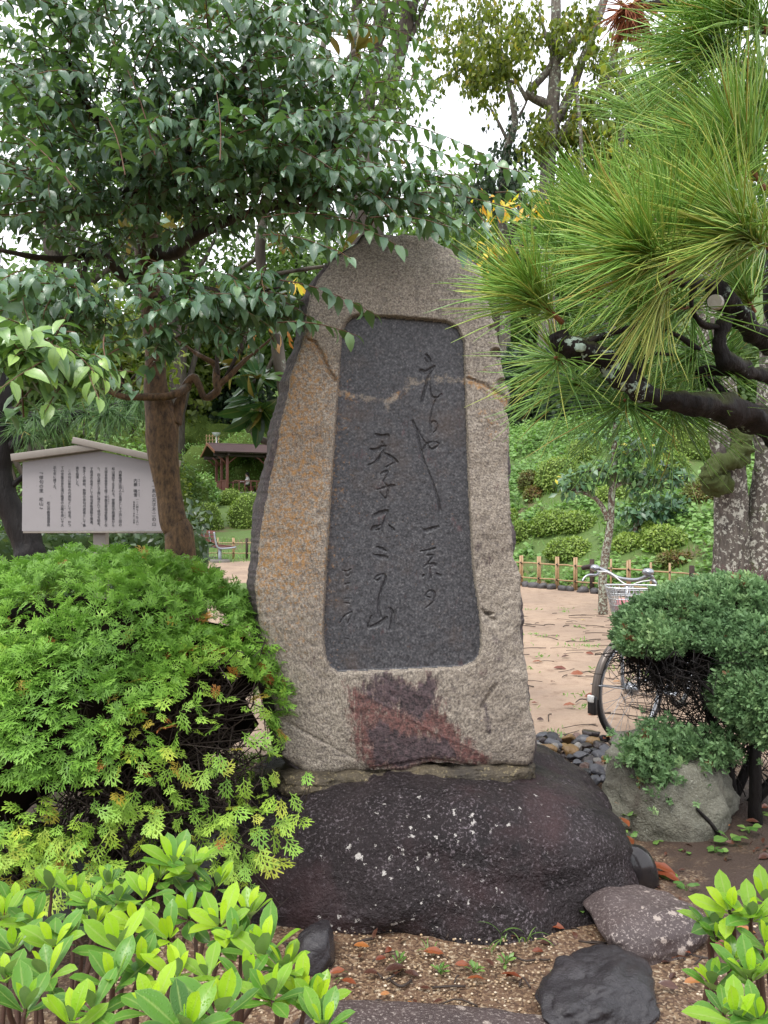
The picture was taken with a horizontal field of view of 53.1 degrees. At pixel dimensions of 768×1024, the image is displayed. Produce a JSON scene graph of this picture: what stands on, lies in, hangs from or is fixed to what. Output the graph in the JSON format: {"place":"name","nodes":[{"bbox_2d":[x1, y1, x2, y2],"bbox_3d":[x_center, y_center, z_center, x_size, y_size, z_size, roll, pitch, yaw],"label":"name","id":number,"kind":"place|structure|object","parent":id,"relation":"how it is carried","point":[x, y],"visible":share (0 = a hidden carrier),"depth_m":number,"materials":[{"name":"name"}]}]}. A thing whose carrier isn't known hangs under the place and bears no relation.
{"place":"outdoors","nodes":[
{"label":"outdoors","id":0,"kind":"place"},
{"bbox_2d":[156,804,239,897],"bbox_3d":[-0.635,1.312,3.018,0.375,0.285,0.465,0,0,42],"label":"shrub","id":1,"kind":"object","parent":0,"point":[207,864],"depth_m":2.85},
{"bbox_2d":[0,279,767,1023],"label":"ground","id":2,"kind":"structure","parent":0,"point":[700,863],"depth_m":3.20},
{"bbox_2d":[0,445,57,534],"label":"loose shrub","id":3,"kind":"object","parent":2,"relation":"on","point":[17,474],"visible":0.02,"depth_m":26.09,"materials":[{"name":"green plant"}]},
{"bbox_2d":[0,235,112,495],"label":"leafy tree","id":4,"kind":"object","parent":2,"relation":"on","point":[40,400],"visible":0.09,"depth_m":25.82,"materials":[{"name":"green plant"}]},
{"bbox_2d":[15,856,121,940],"bbox_3d":[-1.127,1.379,2.734,0.402,0.266,0.282,0,0,-13],"label":"shrub","id":5,"kind":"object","parent":2,"relation":"on","point":[80,866],"depth_m":2.64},
{"bbox_2d":[0,371,144,601],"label":"dark pine","id":6,"kind":"object","parent":2,"relation":"on","point":[29,544],"visible":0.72,"depth_m":5.81,"materials":[{"name":"green plant"}]},
{"bbox_2d":[44,427,100,534],"bbox_3d":[-11.273,-0.178,28.006,3.583,6.192,3.865,0,0,0],"label":"loose shrub","id":7,"kind":"object","parent":2,"relation":"on","point":[69,443],"visible":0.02,"depth_m":27.53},
{"bbox_2d":[67,420,103,442],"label":"loose shrub","id":8,"kind":"object","parent":2,"relation":"on","point":[91,433],"visible":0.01,"depth_m":37.12,"materials":[{"name":"green plant"}]},
{"bbox_2d":[10,437,180,598],"bbox_3d":[-1.943,0.479,5.224,1.117,1.962,0.172,0,0,0],"label":"notice board","id":9,"kind":"object","parent":2,"relation":"on","point":[84,486],"visible":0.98,"depth_m":5.20,"materials":[{"name":"wood"}]},
{"bbox_2d":[0,8,199,424],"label":"leafy tree","id":10,"kind":"object","parent":2,"relation":"on","point":[97,272],"visible":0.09,"depth_m":38.80,"materials":[{"name":"green plant"}]},
{"bbox_2d":[0,496,220,620],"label":"dark hedge","id":11,"kind":"object","parent":2,"relation":"on","point":[132,540],"visible":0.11,"depth_m":7.55,"materials":[{"name":"green plant"}]},
{"bbox_2d":[68,424,163,534],"bbox_3d":[-9.407,-0.042,27.045,3.695,6.716,3.460,0,0,-26],"label":"loose shrub","id":12,"kind":"object","parent":2,"relation":"on","point":[127,444],"visible":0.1,"depth_m":27.04,"materials":[{"name":"green plant"}]},
{"bbox_2d":[98,425,145,448],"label":"loose shrub","id":13,"kind":"object","parent":2,"relation":"on","point":[140,436],"visible":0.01,"depth_m":34.97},
{"bbox_2d":[79,279,189,442],"bbox_3d":[-10.676,-4.079,30.289,5.788,10.612,4.680,0,0,10],"label":"leafy tree","id":14,"kind":"object","parent":2,"relation":"on","point":[128,362],"visible":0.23,"depth_m":29.19,"materials":[{"name":"green plant"}]},
{"bbox_2d":[0,541,313,964],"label":"cypress bush","id":15,"kind":"object","parent":2,"relation":"on","point":[121,715],"visible":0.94,"depth_m":2.74,"materials":[{"name":"green plant"}]},
{"bbox_2d":[136,443,193,534],"bbox_3d":[-9.093,0.005,30.033,3.579,5.530,3.516,0,0,0],"label":"loose shrub","id":16,"kind":"object","parent":2,"relation":"on","point":[184,489],"visible":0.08,"depth_m":29.99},
{"bbox_2d":[81,78,266,469],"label":"leafy tree","id":17,"kind":"object","parent":2,"relation":"on","point":[206,247],"visible":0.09,"depth_m":51.62,"materials":[{"name":"green plant"}]},
{"bbox_2d":[0,829,355,1023],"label":"leathery leaf shrub","id":18,"kind":"object","parent":2,"relation":"on","point":[186,1000],"visible":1,"depth_m":1.27,"materials":[{"name":"plant"}]},
{"bbox_2d":[144,316,228,429],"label":"leafy tree","id":19,"kind":"object","parent":2,"relation":"on","point":[202,372],"visible":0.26,"depth_m":55.13,"materials":[{"name":"green plant"}]},
{"bbox_2d":[180,463,216,514],"bbox_3d":[-8.896,-0.245,34.017,3.445,3.840,3.176,0,0,0],"label":"loose shrub","id":20,"kind":"object","parent":2,"relation":"on","point":[199,491],"visible":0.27,"depth_m":33.48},
{"bbox_2d":[190,501,223,530],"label":"clipped azalea","id":21,"kind":"object","parent":2,"relation":"on","point":[217,519],"visible":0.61,"depth_m":31.46,"materials":[{"name":"green plant"}]},
{"bbox_2d":[197,471,221,503],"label":"loose shrub","id":22,"kind":"object","parent":2,"relation":"on","point":[206,476],"visible":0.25,"depth_m":39.52,"materials":[{"name":"green plant"}]},
{"bbox_2d":[185,409,235,451],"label":"loose shrub","id":23,"kind":"object","parent":2,"relation":"on","point":[196,432],"visible":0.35,"depth_m":54.62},
{"bbox_2d":[181,428,246,482],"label":"loose shrub","id":24,"kind":"object","parent":2,"relation":"on","point":[192,455],"visible":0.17,"depth_m":49.86,"materials":[{"name":"green plant"}]},
{"bbox_2d":[199,530,235,562],"bbox_3d":[-4.968,1.004,22.830,0.683,0.933,1.805,0,0,-28],"label":"park bench","id":25,"kind":"object","parent":2,"relation":"on","point":[220,547],"visible":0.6,"depth_m":22.16,"materials":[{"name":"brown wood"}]},
{"bbox_2d":[196,365,239,423],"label":"leafy tree","id":26,"kind":"object","parent":2,"relation":"on","point":[220,405],"visible":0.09,"depth_m":58.46,"materials":[{"name":"green plant"}]},
{"bbox_2d":[218,487,241,505],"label":"clipped azalea","id":27,"kind":"object","parent":2,"relation":"on","point":[228,495],"visible":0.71,"depth_m":40.82,"materials":[{"name":"green plant"}]},
{"bbox_2d":[212,538,250,558],"bbox_3d":[-4.840,0.819,23.575,8.427,1.461,0.534,0,0,13],"label":"bamboo fence","id":28,"kind":"object","parent":2,"relation":"on","point":[233,542],"visible":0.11,"depth_m":23.73,"materials":[{"name":"beige wood"}]},
{"bbox_2d":[200,443,266,493],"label":"garden pavilion","id":29,"kind":"structure","parent":2,"relation":"on","point":[212,451],"depth_m":46.72,"materials":[{"name":"brown wood"}]},
{"bbox_2d":[225,491,256,528],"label":"clipped azalea","id":30,"kind":"object","parent":2,"relation":"on","point":[239,514],"visible":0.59,"depth_m":32.01,"materials":[{"name":"green plant"}]},
{"bbox_2d":[218,429,266,486],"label":"loose shrub","id":31,"kind":"object","parent":2,"relation":"on","point":[252,467],"visible":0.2,"depth_m":49.27,"materials":[{"name":"green plant"}]},
{"bbox_2d":[207,360,277,431],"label":"leafy tree","id":32,"kind":"object","parent":2,"relation":"on","point":[269,393],"visible":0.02,"depth_m":63.93,"materials":[{"name":"green plant"}]},
{"bbox_2d":[204,263,294,389],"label":"leafy tree","id":33,"kind":"object","parent":2,"relation":"on","point":[263,351],"visible":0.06,"depth_m":56.05,"materials":[{"name":"green plant"}]},
{"bbox_2d":[113,0,406,448],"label":"leaf evergreen","id":34,"kind":"object","parent":2,"relation":"on","point":[248,410],"visible":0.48,"depth_m":4.44,"materials":[{"name":"green plant"}]},
{"bbox_2d":[0,0,565,790],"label":"glossy leaf tree","id":35,"kind":"object","parent":2,"relation":"on","point":[224,116],"visible":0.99,"depth_m":2.96,"materials":[{"name":"green plant"}]},
{"bbox_2d":[234,212,347,358],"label":"leafy tree","id":36,"kind":"object","parent":2,"relation":"on","point":[297,261],"visible":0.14,"depth_m":53.12,"materials":[{"name":"green plant"}]},
{"bbox_2d":[293,919,335,976],"bbox_3d":[-0.227,1.421,2.479,0.144,0.180,0.177,0,0,0],"label":"dark stone","id":37,"kind":"object","parent":2,"relation":"on","point":[316,940],"visible":0.62,"depth_m":2.42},
{"bbox_2d":[274,0,400,248],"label":"lichen bark tree","id":38,"kind":"object","parent":2,"relation":"on","point":[353,17],"visible":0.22,"depth_m":14.88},
{"bbox_2d":[0,108,767,418],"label":"distant woods","id":39,"kind":"object","parent":2,"relation":"on","point":[759,195],"visible":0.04,"depth_m":74.82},
{"bbox_2d":[333,0,446,234],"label":"lichen bark tree","id":40,"kind":"object","parent":2,"relation":"on","point":[412,18],"visible":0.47,"depth_m":16.89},
{"bbox_2d":[344,0,440,236],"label":"lichen bark tree","id":41,"kind":"object","parent":2,"relation":"on","point":[371,98],"visible":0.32,"depth_m":14.66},
{"bbox_2d":[385,962,405,970],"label":"fallen leaf","id":42,"kind":"object","parent":2,"relation":"on","point":[395,966],"visible":1,"depth_m":2.41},
{"bbox_2d":[196,744,638,945],"bbox_3d":[0.136,1.436,3.321,1.950,0.882,1.490,0,0,0],"label":"base boulder","id":43,"kind":"object","parent":2,"relation":"on","point":[467,852],"visible":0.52,"depth_m":2.74,"materials":[{"name":"stone"}]},
{"bbox_2d":[246,234,536,771],"bbox_3d":[0.017,-0.049,3.251,1.205,2.245,0.428,0,0,0],"label":"standing stone","id":44,"kind":"object","parent":43,"relation":"on","point":[383,582],"visible":0.97,"depth_m":3.06,"materials":[{"name":"stone"}]},
{"bbox_2d":[293,1000,548,1023],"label":"stepping slab","id":45,"kind":"structure","parent":2,"relation":"on","point":[383,1012],"depth_m":2.14,"materials":[{"name":"stone"}]},
{"bbox_2d":[287,188,564,342],"bbox_3d":[0.407,-0.768,6.984,2.811,4.637,0.865,0,0,0],"label":"yellow leaf sapling","id":46,"kind":"object","parent":2,"relation":"on","point":[302,290],"visible":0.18,"depth_m":6.97,"materials":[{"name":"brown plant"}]},
{"bbox_2d":[424,946,443,953],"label":"fallen leaf","id":47,"kind":"object","parent":2,"relation":"on","point":[435,950],"visible":1,"depth_m":2.51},
{"bbox_2d":[431,961,449,974],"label":"weed","id":48,"kind":"object","parent":2,"relation":"on","point":[440,970],"visible":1,"depth_m":2.42,"materials":[{"name":"green plant"}]},
{"bbox_2d":[397,196,514,284],"bbox_3d":[3.272,-11.773,40.159,6.864,8.990,6.854,0,0,-31],"label":"leafy tree","id":49,"kind":"object","parent":2,"relation":"on","point":[454,242],"visible":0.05,"depth_m":38.82,"materials":[{"name":"green plant"}]},
{"bbox_2d":[464,960,484,972],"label":"weed","id":50,"kind":"object","parent":2,"relation":"on","point":[474,965],"visible":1,"depth_m":2.42,"materials":[{"name":"green plant"}]},
{"bbox_2d":[446,57,537,354],"bbox_3d":[4.856,-12.142,32.057,4.083,15.021,4.198,0,0,41],"label":"lichen bark tree","id":51,"kind":"object","parent":2,"relation":"on","point":[507,152],"visible":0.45,"depth_m":31.79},
{"bbox_2d":[220,838,767,1005],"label":"leaf litter","id":52,"kind":"object","parent":2,"relation":"on","point":[671,975],"visible":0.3,"depth_m":2.57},
{"bbox_2d":[497,952,515,968],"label":"weed","id":53,"kind":"object","parent":2,"relation":"on","point":[511,957],"visible":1,"depth_m":2.47,"materials":[{"name":"green plant"}]},
{"bbox_2d":[263,613,762,1006],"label":"fallen leaves","id":54,"kind":"object","parent":2,"relation":"on","point":[464,986],"depth_m":2.58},
{"bbox_2d":[510,508,518,521],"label":"clipped azalea","id":55,"kind":"object","parent":2,"relation":"on","point":[514,512],"visible":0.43,"depth_m":18.13,"materials":[{"name":"green plant"}]},
{"bbox_2d":[500,341,533,429],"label":"leafy tree","id":56,"kind":"object","parent":2,"relation":"on","point":[509,349],"visible":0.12,"depth_m":26.03,"materials":[{"name":"green plant"}]},
{"bbox_2d":[513,518,531,544],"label":"clipped azalea","id":57,"kind":"object","parent":2,"relation":"on","point":[521,532],"visible":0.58,"depth_m":17.02,"materials":[{"name":"green plant"}]},
{"bbox_2d":[517,469,536,491],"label":"clipped azalea","id":58,"kind":"object","parent":2,"relation":"on","point":[526,479],"visible":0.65,"depth_m":19.06,"materials":[{"name":"green plant"}]},
{"bbox_2d":[459,217,598,350],"bbox_3d":[7.284,-10.713,38.441,7.148,7.983,6.317,0,0,23],"label":"leafy tree","id":59,"kind":"object","parent":2,"relation":"on","point":[526,335],"visible":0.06,"depth_m":37.20,"materials":[{"name":"green plant"}]},
{"bbox_2d":[522,484,543,502],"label":"clipped azalea","id":60,"kind":"object","parent":2,"relation":"on","point":[529,493],"visible":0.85,"depth_m":18.40,"materials":[{"name":"brown plant"}]},
{"bbox_2d":[513,927,552,944],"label":"grass tuft","id":61,"kind":"object","parent":2,"relation":"on","point":[530,934],"visible":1,"depth_m":2.57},
{"bbox_2d":[399,0,675,351],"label":"lichen bark tree","id":62,"kind":"object","parent":2,"relation":"on","point":[495,71],"visible":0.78,"depth_m":29.12,"materials":[{"name":"plant"}]},
{"bbox_2d":[526,508,567,537],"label":"clipped azalea","id":63,"kind":"object","parent":2,"relation":"on","point":[545,522],"visible":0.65,"depth_m":16.74,"materials":[{"name":"green plant"}]},
{"bbox_2d":[512,345,594,425],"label":"leafy tree","id":64,"kind":"object","parent":2,"relation":"on","point":[543,407],"visible":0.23,"depth_m":25.85,"materials":[{"name":"green plant"}]},
{"bbox_2d":[533,454,579,493],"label":"clipped azalea","id":65,"kind":"object","parent":2,"relation":"on","point":[551,472],"visible":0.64,"depth_m":18.34,"materials":[{"name":"green plant"}]},
{"bbox_2d":[541,535,590,562],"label":"clipped azalea","id":66,"kind":"object","parent":2,"relation":"on","point":[566,549],"visible":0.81,"depth_m":15.53,"materials":[{"name":"green plant"}]},
{"bbox_2d":[562,734,575,743],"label":"loose stone","id":67,"kind":"object","parent":2,"relation":"on","point":[568,738],"visible":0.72,"depth_m":4.70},
{"bbox_2d":[557,750,591,774],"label":"gravel between stones","id":68,"kind":"object","parent":2,"relation":"on","point":[563,754],"depth_m":4.52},
{"bbox_2d":[563,744,578,755],"bbox_3d":[1.053,1.349,4.329,0.095,0.063,0.104,14,16,26],"label":"loose stone","id":69,"kind":"object","parent":68,"relation":"on","point":[570,748],"visible":0.68,"depth_m":4.31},
{"bbox_2d":[573,751,590,759],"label":"loose stone","id":70,"kind":"object","parent":68,"relation":"on","point":[580,755],"visible":0.61,"depth_m":4.23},
{"bbox_2d":[591,749,604,758],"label":"loose stone","id":71,"kind":"object","parent":68,"relation":"on","point":[597,753],"visible":0.61,"depth_m":4.25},
{"bbox_2d":[557,509,598,534],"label":"clipped azalea","id":72,"kind":"object","parent":2,"relation":"on","point":[575,522],"visible":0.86,"depth_m":16.36,"materials":[{"name":"green plant"}]},
{"bbox_2d":[564,433,602,462],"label":"clipped azalea","id":73,"kind":"object","parent":2,"relation":"on","point":[592,451],"visible":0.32,"depth_m":19.23,"materials":[{"name":"green plant"}]},
{"bbox_2d":[582,729,600,737],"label":"loose stone","id":74,"kind":"object","parent":2,"relation":"on","point":[593,733],"visible":0.63,"depth_m":4.78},
{"bbox_2d":[423,0,767,513],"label":"black pine","id":75,"kind":"object","parent":2,"relation":"on","point":[723,134],"visible":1,"depth_m":1.13,"materials":[{"name":"green plant"}]},
{"bbox_2d":[535,943,659,1023],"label":"wrinkled stone","id":76,"kind":"object","parent":2,"relation":"on","point":[601,983],"visible":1,"depth_m":2.21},
{"bbox_2d":[589,763,605,775],"bbox_3d":[1.128,1.351,4.007,0.132,0.060,0.091,18,-11,23],"label":"loose stone","id":77,"kind":"object","parent":2,"relation":"on","point":[596,769],"visible":0.64,"depth_m":3.98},
{"bbox_2d":[515,555,697,593],"bbox_3d":[3.397,1.185,13.830,8.890,0.730,1.385,0,0,36],"label":"bamboo fence","id":78,"kind":"object","parent":2,"relation":"on","point":[575,566],"visible":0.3,"depth_m":14.22,"materials":[{"name":"brown wood"}]},
{"bbox_2d":[576,302,636,413],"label":"leafy tree","id":79,"kind":"object","parent":2,"relation":"on","point":[591,366],"visible":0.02,"depth_m":26.33,"materials":[{"name":"green plant"}]},
{"bbox_2d":[595,484,629,502],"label":"clipped azalea","id":80,"kind":"object","parent":2,"relation":"on","point":[603,493],"visible":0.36,"depth_m":17.21,"materials":[{"name":"green plant"}]},
{"bbox_2d":[548,401,694,614],"bbox_3d":[3.372,-0.092,10.889,2.066,3.184,0.665,0,0,0],"label":"sapling","id":81,"kind":"object","parent":2,"relation":"on","point":[633,483],"visible":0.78,"depth_m":10.86,"materials":[{"name":"green plant"}]},
{"bbox_2d":[555,18,694,330],"bbox_3d":[8.957,-11.165,28.258,6.128,15.067,6.814,0,0,0],"label":"lichen bark tree","id":82,"kind":"object","parent":2,"relation":"on","point":[592,65],"visible":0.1,"depth_m":27.98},
{"bbox_2d":[611,531,641,553],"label":"clipped azalea","id":83,"kind":"object","parent":2,"relation":"on","point":[623,542],"visible":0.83,"depth_m":14.77,"materials":[{"name":"green plant"}]},
{"bbox_2d":[509,412,754,592],"bbox_3d":[5.196,-0.751,19.035,8.819,4.574,16.555,0,0,0],"label":"ground cover","id":84,"kind":"object","parent":2,"relation":"on","point":[593,508],"visible":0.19,"depth_m":17.00,"materials":[{"name":"green plant"}]},
{"bbox_2d":[581,564,701,734],"bbox_3d":[1.778,0.896,5.313,0.632,1.104,1.828,0,0,30],"label":"bicycle","id":85,"kind":"object","parent":2,"relation":"on","point":[595,702],"visible":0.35,"depth_m":4.72,"materials":[{"name":"metal"}]},
{"bbox_2d":[583,885,707,965],"bbox_3d":[0.890,1.427,2.645,0.393,0.208,0.360,0,0,-14],"label":"flat stone","id":86,"kind":"object","parent":2,"relation":"on","point":[652,926],"visible":0.71,"depth_m":2.53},
{"bbox_2d":[631,844,659,888],"bbox_3d":[0.983,1.395,2.980,0.165,0.207,0.111,0,0,0],"label":"smooth stone","id":87,"kind":"object","parent":2,"relation":"on","point":[644,866],"visible":0.49,"depth_m":2.94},
{"bbox_2d":[638,520,654,537],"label":"clipped azalea","id":88,"kind":"object","parent":2,"relation":"on","point":[645,526],"visible":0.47,"depth_m":14.98,"materials":[{"name":"green plant"}]},
{"bbox_2d":[614,489,694,532],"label":"sapling","id":89,"kind":"object","parent":2,"relation":"on","point":[635,516],"visible":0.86,"depth_m":15.09,"materials":[{"name":"green plant"}]},
{"bbox_2d":[556,0,767,579],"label":"twin trunk tree","id":90,"kind":"object","parent":2,"relation":"on","point":[740,523],"visible":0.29,"depth_m":9.04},
{"bbox_2d":[640,522,688,553],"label":"clipped azalea","id":91,"kind":"object","parent":2,"relation":"on","point":[663,537],"visible":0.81,"depth_m":14.30,"materials":[{"name":"green plant"}]},
{"bbox_2d":[655,862,675,874],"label":"fallen leaf","id":92,"kind":"object","parent":2,"relation":"on","point":[663,866],"visible":0.66,"depth_m":3.04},
{"bbox_2d":[642,448,690,478],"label":"clipped azalea","id":93,"kind":"object","parent":2,"relation":"on","point":[675,460],"visible":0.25,"depth_m":17.22,"materials":[{"name":"green plant"}]},
{"bbox_2d":[658,980,678,988],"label":"fallen leaf","id":94,"kind":"object","parent":2,"relation":"on","point":[669,984],"visible":1,"depth_m":2.31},
{"bbox_2d":[658,871,678,880],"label":"fallen leaf","id":95,"kind":"object","parent":2,"relation":"on","point":[671,875],"visible":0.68,"depth_m":3.00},
{"bbox_2d":[601,721,739,841],"bbox_3d":[1.372,1.338,3.677,0.578,0.571,0.816,0,0,36],"label":"mossy boulder","id":96,"kind":"object","parent":2,"relation":"on","point":[682,819],"visible":0.56,"depth_m":3.37,"materials":[{"name":"grey stone"}]},
{"bbox_2d":[653,548,692,569],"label":"clipped azalea","id":97,"kind":"object","parent":2,"relation":"on","point":[664,559],"visible":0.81,"depth_m":13.69,"materials":[{"name":"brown plant"}]},
{"bbox_2d":[587,568,767,835],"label":"blue green juniper","id":98,"kind":"object","parent":2,"relation":"on","point":[714,626],"visible":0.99,"depth_m":3.52,"materials":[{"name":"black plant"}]},
{"bbox_2d":[660,422,710,460],"bbox_3d":[7.264,-1.556,18.295,1.782,1.250,1.426,0,0,0],"label":"clipped azalea","id":99,"kind":"object","parent":2,"relation":"on","point":[692,454],"visible":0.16,"depth_m":17.81,"materials":[{"name":"green plant"}]},
{"bbox_2d":[680,478,713,503],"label":"clipped azalea","id":100,"kind":"object","parent":2,"relation":"on","point":[700,494],"visible":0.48,"depth_m":15.47,"materials":[{"name":"green plant"}]},
{"bbox_2d":[638,166,767,329],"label":"leafy tree","id":101,"kind":"object","parent":2,"relation":"on","point":[758,202],"depth_m":38.67,"materials":[{"name":"green plant"}]},
{"bbox_2d":[654,317,759,403],"bbox_3d":[11.618,-5.046,26.887,3.780,5.214,3.864,0,0,-34],"label":"leafy tree","id":102,"kind":"object","parent":2,"relation":"on","point":[744,394],"visible":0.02,"depth_m":26.23,"materials":[{"name":"green plant"}]},
{"bbox_2d":[707,845,728,852],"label":"weed","id":103,"kind":"object","parent":2,"relation":"on","point":[711,848],"visible":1,"depth_m":3.19,"materials":[{"name":"green plant"}]},
{"bbox_2d":[677,864,767,1023],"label":"leathery leaf shrub","id":104,"kind":"object","parent":2,"relation":"on","point":[733,1002],"visible":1,"depth_m":1.26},
{"bbox_2d":[714,830,747,841],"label":"weed","id":105,"kind":"object","parent":2,"relation":"on","point":[717,838],"visible":0.95,"depth_m":3.27,"materials":[{"name":"green plant"}]},
{"bbox_2d":[709,559,767,584],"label":"brown dead shrub","id":106,"kind":"object","parent":2,"relation":"on","point":[765,576],"visible":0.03,"depth_m":6.22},
{"bbox_2d":[737,823,761,833],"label":"weed","id":107,"kind":"object","parent":2,"relation":"on","point":[755,826],"visible":1,"depth_m":3.35,"materials":[{"name":"green plant"}]},
{"bbox_2d":[0,0,767,323],"label":"sky","id":108,"kind":"structure","parent":0,"point":[454,121],"materials":[{"name":"white"}]},
{"bbox_2d":[208,433,752,737],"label":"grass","id":109,"kind":"structure","parent":0,"point":[588,645],"depth_m":15.44,"materials":[{"name":"green plant"}]},
{"bbox_2d":[234,913,757,1023],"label":"coarse sand","id":110,"kind":"structure","parent":0,"point":[448,962],"depth_m":2.42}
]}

